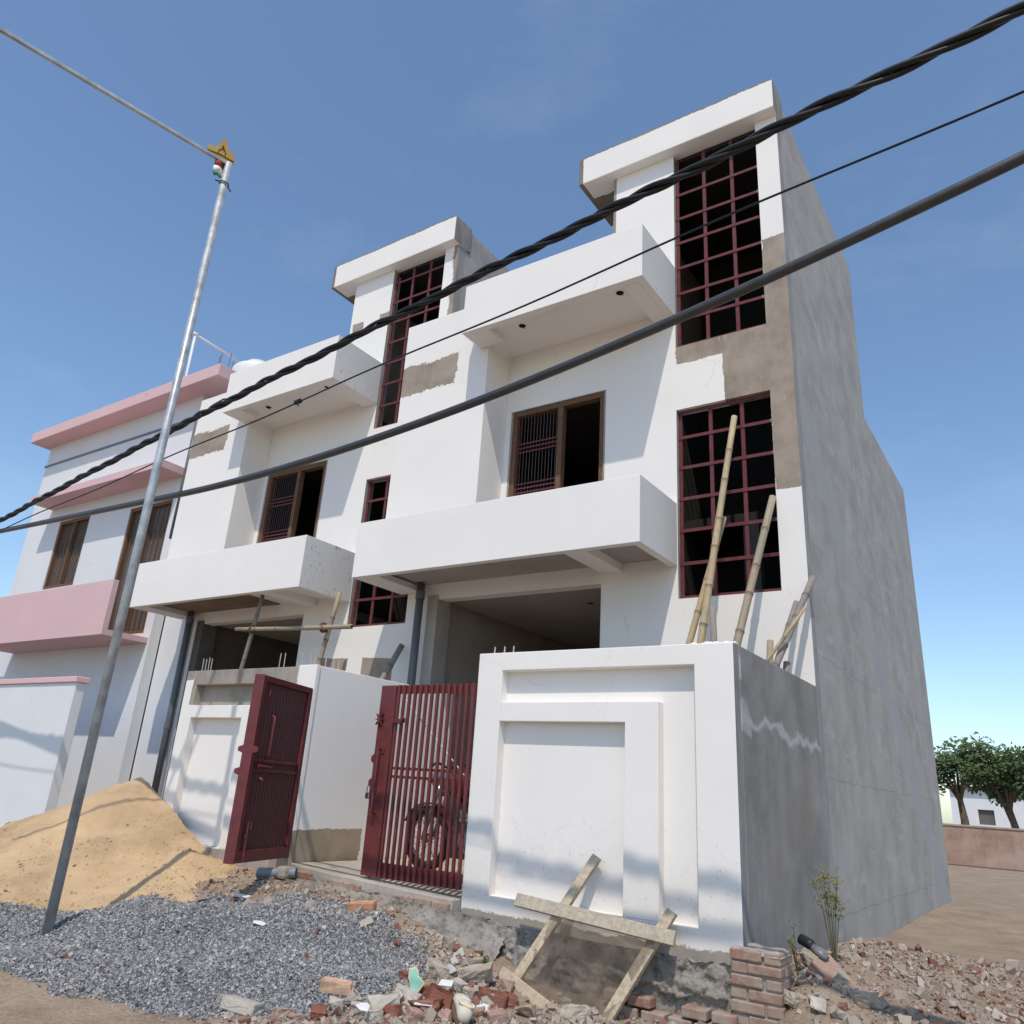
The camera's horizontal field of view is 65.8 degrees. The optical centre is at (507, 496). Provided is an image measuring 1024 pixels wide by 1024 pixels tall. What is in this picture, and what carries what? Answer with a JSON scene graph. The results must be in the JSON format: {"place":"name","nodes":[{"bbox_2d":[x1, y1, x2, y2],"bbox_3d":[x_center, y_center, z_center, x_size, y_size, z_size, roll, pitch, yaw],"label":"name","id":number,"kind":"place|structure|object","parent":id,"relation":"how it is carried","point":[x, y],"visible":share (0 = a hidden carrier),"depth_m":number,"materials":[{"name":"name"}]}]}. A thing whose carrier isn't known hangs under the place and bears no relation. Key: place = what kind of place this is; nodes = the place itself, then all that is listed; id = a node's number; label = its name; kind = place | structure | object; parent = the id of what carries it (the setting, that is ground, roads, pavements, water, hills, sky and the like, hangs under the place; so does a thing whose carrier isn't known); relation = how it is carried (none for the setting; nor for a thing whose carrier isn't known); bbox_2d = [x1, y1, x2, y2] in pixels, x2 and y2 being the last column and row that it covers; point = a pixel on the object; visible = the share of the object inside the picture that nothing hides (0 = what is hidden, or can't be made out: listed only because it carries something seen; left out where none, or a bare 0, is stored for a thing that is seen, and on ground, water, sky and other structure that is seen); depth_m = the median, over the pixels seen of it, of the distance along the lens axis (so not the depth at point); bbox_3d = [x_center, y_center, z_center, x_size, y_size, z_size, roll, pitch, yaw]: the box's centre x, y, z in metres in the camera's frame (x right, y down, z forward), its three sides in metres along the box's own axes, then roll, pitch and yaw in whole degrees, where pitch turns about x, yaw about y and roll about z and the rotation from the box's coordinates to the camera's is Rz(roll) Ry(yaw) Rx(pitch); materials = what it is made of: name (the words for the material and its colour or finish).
{"place":"outdoors","nodes":[
{"label":"outdoors","id":0,"kind":"place"},
{"bbox_2d":[0,887,437,1020],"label":"gravel","id":1,"kind":"structure","parent":0,"point":[19,950],"depth_m":5.72,"materials":[{"name":"gravel"}]},
{"bbox_2d":[220,995,264,1015],"bbox_3d":[-1.635,3.138,4.880,0.244,0.074,0.124,2,-28,21],"label":"brick","id":2,"kind":"object","parent":1,"relation":"on","point":[239,1005],"visible":0.88,"depth_m":4.84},
{"bbox_2d":[253,920,265,925],"bbox_3d":[-1.981,3.398,6.322,0.120,0.005,0.055,2,0,16],"label":"paper scrap","id":3,"kind":"object","parent":1,"relation":"on","point":[262,923],"visible":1,"depth_m":6.32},
{"bbox_2d":[345,990,358,1004],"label":"mortar lump","id":4,"kind":"object","parent":1,"relation":"on","point":[350,997],"visible":0.75,"depth_m":5.03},
{"bbox_2d":[347,900,376,911],"bbox_3d":[-1.190,3.342,6.460,0.228,0.073,0.112,-4,-13,5],"label":"brick","id":5,"kind":"object","parent":1,"relation":"on","point":[366,905],"visible":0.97,"depth_m":6.42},
{"bbox_2d":[291,857,463,911],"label":"yard floor","id":6,"kind":"structure","parent":0,"point":[348,871],"depth_m":7.21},
{"bbox_2d":[297,870,449,910],"bbox_3d":[-1.256,3.528,7.120,1.934,0.117,0.138,-11,-25,35],"label":"brick edging","id":7,"kind":"object","parent":6,"relation":"on","point":[358,887],"visible":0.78,"depth_m":7.09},
{"bbox_2d":[404,762,471,868],"bbox_3d":[-0.310,3.131,7.684,1.841,1.040,0.734,-12,-26,37],"label":"motorcycle","id":8,"kind":"object","parent":6,"relation":"on","point":[447,820],"visible":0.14,"depth_m":7.90,"materials":[{"name":"metal"}]},
{"bbox_2d":[686,516,726,643],"bbox_3d":[1.724,1.901,8.041,1.360,3.858,0.089,12,-22,-21],"label":"bamboo pole","id":9,"kind":"object","parent":6,"relation":"on","point":[694,624],"visible":0.26,"depth_m":8.39,"materials":[{"name":"wood"}]},
{"bbox_2d":[709,606,716,641],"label":"bamboo pole","id":10,"kind":"object","parent":6,"relation":"on","point":[713,624],"visible":0.14,"depth_m":8.07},
{"bbox_2d":[697,415,736,643],"bbox_3d":[2.039,1.334,8.267,1.109,5.117,0.102,12,-22,-22],"label":"bamboo pole","id":11,"kind":"object","parent":6,"relation":"on","point":[703,624],"visible":0.51,"depth_m":8.66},
{"bbox_2d":[733,495,775,645],"bbox_3d":[2.178,1.748,7.809,1.445,4.054,0.106,12,-22,-21],"label":"bamboo pole","id":12,"kind":"object","parent":6,"relation":"on","point":[745,607],"visible":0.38,"depth_m":8.29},
{"bbox_2d":[766,639,773,662],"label":"bamboo pole","id":13,"kind":"object","parent":6,"relation":"on","point":[770,644],"visible":0.03,"depth_m":7.82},
{"bbox_2d":[765,606,806,660],"bbox_3d":[1.835,2.283,7.321,1.943,2.645,0.042,0,-21,9],"label":"bamboo pole","id":14,"kind":"object","parent":6,"relation":"on","point":[785,635],"visible":0.23,"depth_m":7.55,"materials":[{"name":"wood"}]},
{"bbox_2d":[775,600,798,656],"bbox_3d":[2.202,2.140,7.118,1.921,2.841,0.077,21,-26,-38],"label":"bamboo pole","id":15,"kind":"object","parent":6,"relation":"on","point":[794,606],"visible":0.12,"depth_m":8.04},
{"bbox_2d":[783,661,790,671],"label":"bamboo pole","id":16,"kind":"object","parent":6,"relation":"on","point":[786,665],"visible":0.04,"depth_m":7.61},
{"bbox_2d":[773,575,815,666],"bbox_3d":[2.202,1.986,7.078,2.246,3.107,0.088,18,-25,-34],"label":"bamboo pole","id":17,"kind":"object","parent":6,"relation":"on","point":[783,647],"visible":0.34,"depth_m":7.83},
{"bbox_2d":[0,823,1023,1023],"bbox_3d":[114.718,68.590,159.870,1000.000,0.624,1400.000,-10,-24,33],"label":"ground","id":18,"kind":"structure","parent":0,"point":[980,915],"depth_m":5.99,"materials":[{"name":"soil"}]},
{"bbox_2d":[0,676,90,826],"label":"boundary wall","id":19,"kind":"structure","parent":18,"relation":"on","point":[38,719],"depth_m":11.18,"materials":[{"name":"white paint"}]},
{"bbox_2d":[0,26,231,935],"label":"street pole","id":20,"kind":"object","parent":18,"relation":"on","point":[69,836],"visible":0.95,"depth_m":7.48,"materials":[{"name":"metal"}]},
{"bbox_2d":[212,159,223,177],"bbox_3d":[-3.229,-3.670,8.860,0.046,0.225,0.130,-12,-26,37],"label":"flag","id":21,"kind":"object","parent":20,"relation":"hanging from","point":[218,168],"visible":1,"depth_m":8.85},
{"bbox_2d":[206,138,234,164],"bbox_3d":[-3.227,-3.941,8.951,0.328,0.307,0.026,22,-27,-40],"label":"crown board","id":22,"kind":"object","parent":20,"relation":"attached to","point":[221,149],"visible":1,"depth_m":8.95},
{"bbox_2d":[0,0,1023,522],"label":"twisted cable","id":23,"kind":"object","parent":20,"relation":"hanging from","point":[990,24],"visible":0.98,"depth_m":5.12,"materials":[{"name":"rubber"}]},
{"bbox_2d":[0,90,1023,530],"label":"service wire","id":24,"kind":"object","parent":20,"relation":"attached to","point":[298,402],"visible":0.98,"depth_m":5.23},
{"bbox_2d":[0,353,235,807],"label":"house","id":25,"kind":"structure","parent":18,"relation":"on","point":[59,605],"depth_m":16.09,"materials":[{"name":"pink paint"}]},
{"bbox_2d":[43,515,90,589],"bbox_3d":[-9.796,1.252,17.667,1.300,1.600,0.070,-10,-24,33],"label":"window frame","id":26,"kind":"structure","parent":25,"relation":"in","point":[75,521],"depth_m":17.74,"materials":[{"name":"brown wood"}]},
{"bbox_2d":[49,520,87,585],"bbox_3d":[-9.748,1.279,17.732,1.300,1.600,0.080,-10,-24,33],"label":"window","id":27,"kind":"structure","parent":25,"relation":"in","point":[85,526],"depth_m":17.75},
{"bbox_2d":[108,505,170,630],"bbox_3d":[-7.310,1.450,15.875,1.500,2.700,0.080,-10,-24,33],"label":"window","id":28,"kind":"structure","parent":25,"relation":"in","point":[167,507],"depth_m":15.94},
{"bbox_2d":[108,499,172,633],"bbox_3d":[-7.357,1.422,15.810,1.500,2.700,0.070,-10,-24,33],"label":"window frame","id":29,"kind":"structure","parent":25,"relation":"in","point":[134,512],"depth_m":15.99,"materials":[{"name":"brown wood"}]},
{"bbox_2d":[185,332,240,375],"bbox_3d":[-7.450,-2.660,19.689,0.128,2.586,1.703,-10,-24,32],"label":"pipe frame","id":30,"kind":"object","parent":25,"relation":"on","point":[195,334],"visible":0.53,"depth_m":19.62,"materials":[{"name":"white plastic"}]},
{"bbox_2d":[232,359,265,371],"bbox_3d":[-5.710,-2.549,17.910,1.160,1.000,1.160,-10,-24,33],"label":"water tank","id":31,"kind":"object","parent":25,"relation":"on","point":[240,366],"visible":0.18,"depth_m":17.49,"materials":[{"name":"white plastic"}]},
{"bbox_2d":[0,777,255,915],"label":"sand heap","id":32,"kind":"object","parent":18,"relation":"on","point":[134,838],"visible":0.79,"depth_m":7.99,"materials":[{"name":"sand"}]},
{"bbox_2d":[163,653,303,867],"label":"boundary wall","id":33,"kind":"structure","parent":18,"relation":"on","point":[200,788],"depth_m":9.16,"materials":[{"name":"paint"}]},
{"bbox_2d":[232,893,251,898],"bbox_3d":[-2.398,3.600,7.149,0.190,0.010,0.060,-6,-11,26],"label":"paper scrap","id":34,"kind":"object","parent":18,"relation":"on","point":[241,895],"visible":1,"depth_m":7.14,"materials":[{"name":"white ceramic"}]},
{"bbox_2d":[256,866,296,878],"bbox_3d":[-2.215,3.612,7.629,0.385,0.113,0.182,1,-21,9],"label":"drain stub","id":35,"kind":"object","parent":18,"relation":"on","point":[284,872],"visible":1,"depth_m":7.57,"materials":[{"name":"plastic"}]},
{"bbox_2d":[267,1007,291,1020],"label":"brick lump","id":36,"kind":"object","parent":18,"relation":"on","point":[276,1014],"visible":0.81,"depth_m":4.75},
{"bbox_2d":[288,1012,310,1021],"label":"brick lump","id":37,"kind":"object","parent":18,"relation":"on","point":[293,1016],"visible":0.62,"depth_m":4.75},
{"bbox_2d":[310,1004,326,1020],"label":"brick lump","id":38,"kind":"object","parent":18,"relation":"on","point":[317,1012],"visible":0.84,"depth_m":4.79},
{"bbox_2d":[130,215,509,797],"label":"house","id":39,"kind":"structure","parent":18,"relation":"on","point":[284,542],"depth_m":13.52,"materials":[{"name":"paint"}]},
{"bbox_2d":[256,460,327,543],"bbox_3d":[-3.726,0.618,13.498,1.530,2.405,0.122,-10,-24,33],"label":"balcony door","id":40,"kind":"structure","parent":39,"relation":"in","point":[300,472],"depth_m":13.79,"materials":[{"name":"brown wood"}]},
{"bbox_2d":[350,476,407,626],"bbox_3d":[-1.828,0.779,12.055,1.156,2.398,0.033,-10,-24,33],"label":"stair window","id":41,"kind":"structure","parent":39,"relation":"in","point":[385,498],"depth_m":12.00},
{"bbox_2d":[377,260,443,427],"bbox_3d":[-1.595,-2.621,13.320,1.156,3.077,0.033,-10,-24,33],"label":"stair window","id":42,"kind":"structure","parent":39,"relation":"in","point":[428,290],"depth_m":13.49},
{"bbox_2d":[318,977,354,995],"bbox_3d":[-1.116,3.209,5.190,0.223,0.072,0.111,7,-16,2],"label":"brick","id":43,"kind":"object","parent":18,"relation":"on","point":[335,986],"visible":0.94,"depth_m":5.14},
{"bbox_2d":[328,995,345,1012],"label":"mortar lump","id":44,"kind":"object","parent":18,"relation":"on","point":[334,1003],"visible":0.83,"depth_m":4.94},
{"bbox_2d":[269,653,452,867],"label":"partition wall","id":45,"kind":"structure","parent":18,"relation":"on","point":[330,816],"depth_m":8.63,"materials":[{"name":"paint"}]},
{"bbox_2d":[223,674,312,863],"bbox_3d":[-2.284,2.640,7.722,0.210,1.653,1.014,-2,-21,15],"label":"gate leaf","id":46,"kind":"object","parent":45,"relation":"attached to","point":[268,770],"visible":1,"depth_m":7.62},
{"bbox_2d":[364,1009,382,1022],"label":"lump","id":47,"kind":"object","parent":18,"relation":"on","point":[370,1016],"visible":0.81,"depth_m":4.81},
{"bbox_2d":[366,994,399,1010],"bbox_3d":[-0.802,3.234,5.048,0.204,0.110,0.133,20,-33,-39],"label":"mortar lump","id":48,"kind":"object","parent":18,"relation":"on","point":[379,1002],"visible":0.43,"depth_m":5.04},
{"bbox_2d":[293,877,506,960],"bbox_3d":[-1.174,3.604,6.834,2.577,0.409,0.397,-10,-24,33],"label":"mortar skirt","id":49,"kind":"object","parent":18,"relation":"on","point":[487,937],"visible":0.65,"depth_m":6.45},
{"bbox_2d":[398,970,408,979],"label":"brick lump","id":50,"kind":"object","parent":18,"relation":"on","point":[402,974],"visible":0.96,"depth_m":5.42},
{"bbox_2d":[395,983,422,1006],"bbox_3d":[-0.643,3.271,5.189,0.181,0.101,0.137,6,-23,30],"label":"mortar lump","id":51,"kind":"object","parent":18,"relation":"on","point":[401,990],"visible":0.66,"depth_m":5.16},
{"bbox_2d":[408,967,424,992],"bbox_3d":[-0.621,3.235,5.221,0.144,0.250,0.034,15,-51,10],"label":"plastic piece","id":52,"kind":"object","parent":51,"relation":"on","point":[416,981],"visible":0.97,"depth_m":5.25,"materials":[{"name":"teal plastic"}]},
{"bbox_2d":[406,1006,424,1021],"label":"brick lump","id":53,"kind":"object","parent":18,"relation":"on","point":[415,1014],"visible":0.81,"depth_m":4.88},
{"bbox_2d":[419,985,428,996],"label":"brick lump","id":54,"kind":"object","parent":18,"relation":"on","point":[423,990],"visible":0.34,"depth_m":5.24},
{"bbox_2d":[408,998,443,1012],"bbox_3d":[-0.528,3.281,5.090,0.219,0.099,0.170,-16,-35,15],"label":"brick lump","id":55,"kind":"object","parent":18,"relation":"on","point":[435,1003],"visible":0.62,"depth_m":5.04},
{"bbox_2d":[425,957,449,978],"bbox_3d":[-0.496,3.314,5.551,0.159,0.114,0.127,19,-12,-7],"label":"mortar lump","id":56,"kind":"object","parent":18,"relation":"on","point":[439,968],"visible":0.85,"depth_m":5.51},
{"bbox_2d":[424,983,453,1008],"bbox_3d":[-0.449,3.272,5.171,0.173,0.115,0.071,24,-51,3],"label":"brick","id":57,"kind":"object","parent":18,"relation":"on","point":[436,991],"visible":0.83,"depth_m":5.17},
{"bbox_2d":[436,976,451,990],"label":"mortar lump","id":58,"kind":"object","parent":18,"relation":"on","point":[446,987],"visible":0.27,"depth_m":5.33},
{"bbox_2d":[438,1008,453,1020],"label":"brick lump","id":59,"kind":"object","parent":18,"relation":"on","point":[446,1013],"visible":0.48,"depth_m":4.97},
{"bbox_2d":[450,977,468,993],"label":"mortar lump","id":60,"kind":"object","parent":18,"relation":"on","point":[458,984],"visible":0.66,"depth_m":5.35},
{"bbox_2d":[451,993,474,1023],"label":"shoe","id":61,"kind":"object","parent":18,"relation":"on","point":[462,1007],"visible":0.99,"depth_m":4.87,"materials":[{"name":"fabric"}]},
{"bbox_2d":[462,986,478,1000],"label":"brick lump","id":62,"kind":"object","parent":18,"relation":"on","point":[470,993],"visible":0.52,"depth_m":5.30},
{"bbox_2d":[457,961,495,984],"bbox_3d":[-0.220,3.382,5.584,0.280,0.138,0.198,-7,-18,-10],"label":"mortar lump","id":63,"kind":"object","parent":18,"relation":"on","point":[478,973],"visible":0.83,"depth_m":5.53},
{"bbox_2d":[470,957,483,963],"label":"mortar lump","id":64,"kind":"object","parent":18,"relation":"on","point":[478,960],"visible":0.65,"depth_m":5.86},
{"bbox_2d":[472,1006,485,1019],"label":"brick lump","id":65,"kind":"object","parent":18,"relation":"on","point":[478,1012],"visible":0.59,"depth_m":5.03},
{"bbox_2d":[499,978,514,992],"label":"brick lump","id":66,"kind":"object","parent":18,"relation":"on","point":[509,985],"visible":0.84,"depth_m":5.62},
{"bbox_2d":[501,991,519,1008],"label":"brick lump","id":67,"kind":"object","parent":18,"relation":"on","point":[513,1001],"visible":0.71,"depth_m":5.32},
{"bbox_2d":[0,868,1023,1023],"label":"rubble","id":68,"kind":"object","parent":18,"relation":"on","point":[938,992],"visible":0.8,"depth_m":5.67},
{"bbox_2d":[350,1001,364,1015],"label":"mortar lump","id":69,"kind":"object","parent":68,"relation":"on","point":[358,1012],"visible":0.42,"depth_m":4.91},
{"bbox_2d":[355,1002,369,1011],"bbox_3d":[-0.879,3.085,4.801,0.095,0.004,0.060,5,16,27],"label":"paper scrap","id":70,"kind":"object","parent":68,"relation":"on","point":[362,1006],"visible":1,"depth_m":4.80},
{"bbox_2d":[383,1004,402,1017],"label":"brick lump","id":71,"kind":"object","parent":68,"relation":"on","point":[393,1010],"visible":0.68,"depth_m":4.89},
{"bbox_2d":[438,979,452,986],"bbox_3d":[-0.410,3.233,5.269,0.095,0.002,0.060,-1,4,14],"label":"card scrap","id":72,"kind":"object","parent":68,"relation":"on","point":[443,982],"visible":0.93,"depth_m":5.26,"materials":[{"name":"white paper"}]},
{"bbox_2d":[447,964,456,973],"bbox_3d":[-0.416,3.336,5.604,0.140,0.009,0.090,-10,-4,44],"label":"grey tile","id":73,"kind":"object","parent":68,"relation":"on","point":[452,968],"visible":0.64,"depth_m":5.59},
{"bbox_2d":[476,1003,488,1011],"bbox_3d":[-0.159,3.305,5.120,0.090,0.004,0.140,-9,-7,-27],"label":"plastic scrap","id":74,"kind":"object","parent":68,"relation":"on","point":[485,1005],"visible":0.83,"depth_m":5.15,"materials":[{"name":"white plastic"}]},
{"bbox_2d":[477,986,509,1007],"bbox_3d":[-0.100,3.367,5.320,0.202,0.071,0.114,8,-13,18],"label":"brick","id":75,"kind":"object","parent":68,"relation":"on","point":[498,998],"visible":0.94,"depth_m":5.29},
{"bbox_2d":[485,1008,507,1023],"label":"brick","id":76,"kind":"object","parent":68,"relation":"on","point":[493,1015],"visible":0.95,"depth_m":5.01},
{"bbox_2d":[515,1004,535,1017],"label":"brick lump","id":77,"kind":"object","parent":18,"relation":"on","point":[528,1010],"visible":0.76,"depth_m":5.19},
{"bbox_2d":[557,1004,591,1019],"bbox_3d":[0.449,3.513,5.403,0.223,0.122,0.138,19,-33,-7],"label":"mortar lump","id":78,"kind":"object","parent":18,"relation":"on","point":[569,1011],"visible":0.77,"depth_m":5.36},
{"bbox_2d":[499,854,676,1020],"bbox_3d":[0.572,3.281,5.729,1.320,1.262,0.534,-10,-24,33],"label":"sand screen","id":79,"kind":"object","parent":18,"relation":"on","point":[658,934],"visible":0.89,"depth_m":5.71,"materials":[{"name":"brown wood"}]},
{"bbox_2d":[461,641,832,1023],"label":"boundary wall","id":80,"kind":"structure","parent":18,"relation":"on","point":[683,783],"depth_m":6.26,"materials":[{"name":"paint"}]},
{"bbox_2d":[360,683,476,889],"bbox_3d":[-0.855,2.614,7.262,1.185,1.762,0.113,-10,-24,33],"label":"gate leaf","id":81,"kind":"object","parent":80,"relation":"attached to","point":[380,780],"visible":1,"depth_m":7.26,"materials":[{"name":"metal"}]},
{"bbox_2d":[406,700,464,776],"bbox_3d":[-0.682,2.298,7.527,0.923,0.779,0.014,-10,-24,33],"label":"brace","id":82,"kind":"object","parent":81,"relation":"attached to","point":[437,740],"visible":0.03,"depth_m":7.51,"materials":[{"name":"red metal"}]},
{"bbox_2d":[352,78,951,943],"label":"house","id":83,"kind":"structure","parent":18,"relation":"on","point":[574,508],"depth_m":10.62,"materials":[{"name":"paint"}]},
{"bbox_2d":[506,389,606,497],"bbox_3d":[0.645,-0.183,10.638,1.530,2.405,0.122,-10,-24,33],"label":"balcony door","id":84,"kind":"structure","parent":83,"relation":"in","point":[561,408],"depth_m":10.93,"materials":[{"name":"brown wood"}]},
{"bbox_2d":[675,140,765,346],"bbox_3d":[2.774,-3.423,10.458,1.157,3.077,0.038,-10,-24,33],"label":"stair window","id":85,"kind":"structure","parent":83,"relation":"in","point":[738,327],"depth_m":10.46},
{"bbox_2d":[678,393,781,598],"bbox_3d":[2.542,-0.023,9.193,1.157,2.398,0.038,-10,-24,33],"label":"stair window","id":86,"kind":"structure","parent":83,"relation":"in","point":[744,457],"depth_m":9.26,"materials":[{"name":"metal"}]},
{"bbox_2d":[729,943,792,1023],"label":"brick pier","id":87,"kind":"structure","parent":18,"relation":"on","point":[761,977],"depth_m":5.16,"materials":[{"name":"brick"}]},
{"bbox_2d":[787,922,798,975],"bbox_3d":[1.966,3.124,5.481,0.072,0.355,0.127,-3,-21,17],"label":"weed","id":88,"kind":"object","parent":18,"relation":"on","point":[792,948],"visible":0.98,"depth_m":5.48,"materials":[{"name":"green plant"}]},
{"bbox_2d":[783,988,806,1006],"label":"mortar lump","id":89,"kind":"object","parent":18,"relation":"on","point":[791,999],"visible":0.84,"depth_m":5.04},
{"bbox_2d":[799,951,814,966],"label":"mortar lump","id":90,"kind":"object","parent":18,"relation":"on","point":[807,958],"visible":0.83,"depth_m":5.60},
{"bbox_2d":[803,947,825,958],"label":"mortar lump","id":91,"kind":"object","parent":18,"relation":"on","point":[810,952],"visible":0.16,"depth_m":5.70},
{"bbox_2d":[808,995,826,1013],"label":"mortar lump","id":92,"kind":"object","parent":18,"relation":"on","point":[818,1004],"visible":1,"depth_m":4.94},
{"bbox_2d":[808,865,848,961],"bbox_3d":[2.274,2.975,5.616,0.276,0.670,0.291,-10,-24,33],"label":"weed","id":93,"kind":"object","parent":18,"relation":"on","point":[833,904],"visible":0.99,"depth_m":5.59,"materials":[{"name":"green plant"}]},
{"bbox_2d":[808,954,859,990],"bbox_3d":[2.177,3.215,5.230,0.173,0.094,0.344,-2,23,-26],"label":"brick","id":94,"kind":"object","parent":18,"relation":"on","point":[823,968],"visible":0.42,"depth_m":5.29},
{"bbox_2d":[797,934,828,960],"bbox_3d":[2.091,3.082,5.423,0.080,0.086,0.230,4,-4,-29],"label":"bottle","id":95,"kind":"object","parent":94,"relation":"on","point":[812,946],"visible":1,"depth_m":5.41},
{"bbox_2d":[832,967,855,986],"bbox_3d":[2.179,3.181,5.225,0.195,0.107,0.156,4,-13,-41],"label":"mortar lump","id":96,"kind":"object","parent":18,"relation":"on","point":[840,978],"visible":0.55,"depth_m":5.17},
{"bbox_2d":[847,990,880,1008],"bbox_3d":[2.265,3.195,5.034,0.180,0.105,0.131,16,-33,-12],"label":"mortar lump","id":97,"kind":"object","parent":18,"relation":"on","point":[864,999],"visible":0.91,"depth_m":5.00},
{"bbox_2d":[934,731,1010,824],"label":"tree","id":98,"kind":"object","parent":18,"relation":"on","point":[947,765],"visible":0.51,"depth_m":43.30,"materials":[{"name":"green plant"}]},
{"bbox_2d":[944,786,1023,828],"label":"house","id":99,"kind":"structure","parent":18,"relation":"on","point":[982,810],"depth_m":67.96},
{"bbox_2d":[958,742,1023,828],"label":"tree","id":100,"kind":"object","parent":18,"relation":"on","point":[1004,774],"visible":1,"depth_m":35.70,"materials":[{"name":"green plant"}]},
{"bbox_2d":[0,150,1023,533],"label":"power cable","id":101,"kind":"object","parent":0,"point":[930,202],"visible":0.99,"depth_m":5.05,"materials":[{"name":"rubber"}]},
{"bbox_2d":[0,0,1023,823],"label":"sky","id":102,"kind":"structure","parent":0,"point":[352,129],"materials":[{"name":"blue"}]},
{"bbox_2d":[943,823,1023,870],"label":"brick wall","id":103,"kind":"structure","parent":0,"point":[986,847],"depth_m":28.45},
{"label":"yard floor","id":104,"kind":"structure","parent":0,"visible":0},
{"bbox_2d":[239,594,264,668],"bbox_3d":[-4.105,3.115,11.663,0.700,3.378,0.080,-10,-24,33],"label":"bamboo pole","id":105,"kind":"object","parent":104,"relation":"on","point":[248,644],"visible":0.27,"depth_m":11.89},
{"bbox_2d":[235,624,352,630],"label":"bamboo pole","id":106,"kind":"object","parent":105,"relation":"attached to","point":[315,627],"visible":1,"depth_m":11.42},
{"bbox_2d":[316,592,341,664],"bbox_3d":[-2.805,2.960,10.989,0.605,3.360,0.089,-2,-21,15],"label":"bamboo pole","id":107,"kind":"object","parent":104,"relation":"on","point":[328,632],"visible":0.29,"depth_m":11.30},
{"bbox_2d":[380,643,404,679],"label":"bamboo pole","id":108,"kind":"object","parent":104,"relation":"on","point":[391,663],"visible":0.23,"depth_m":10.80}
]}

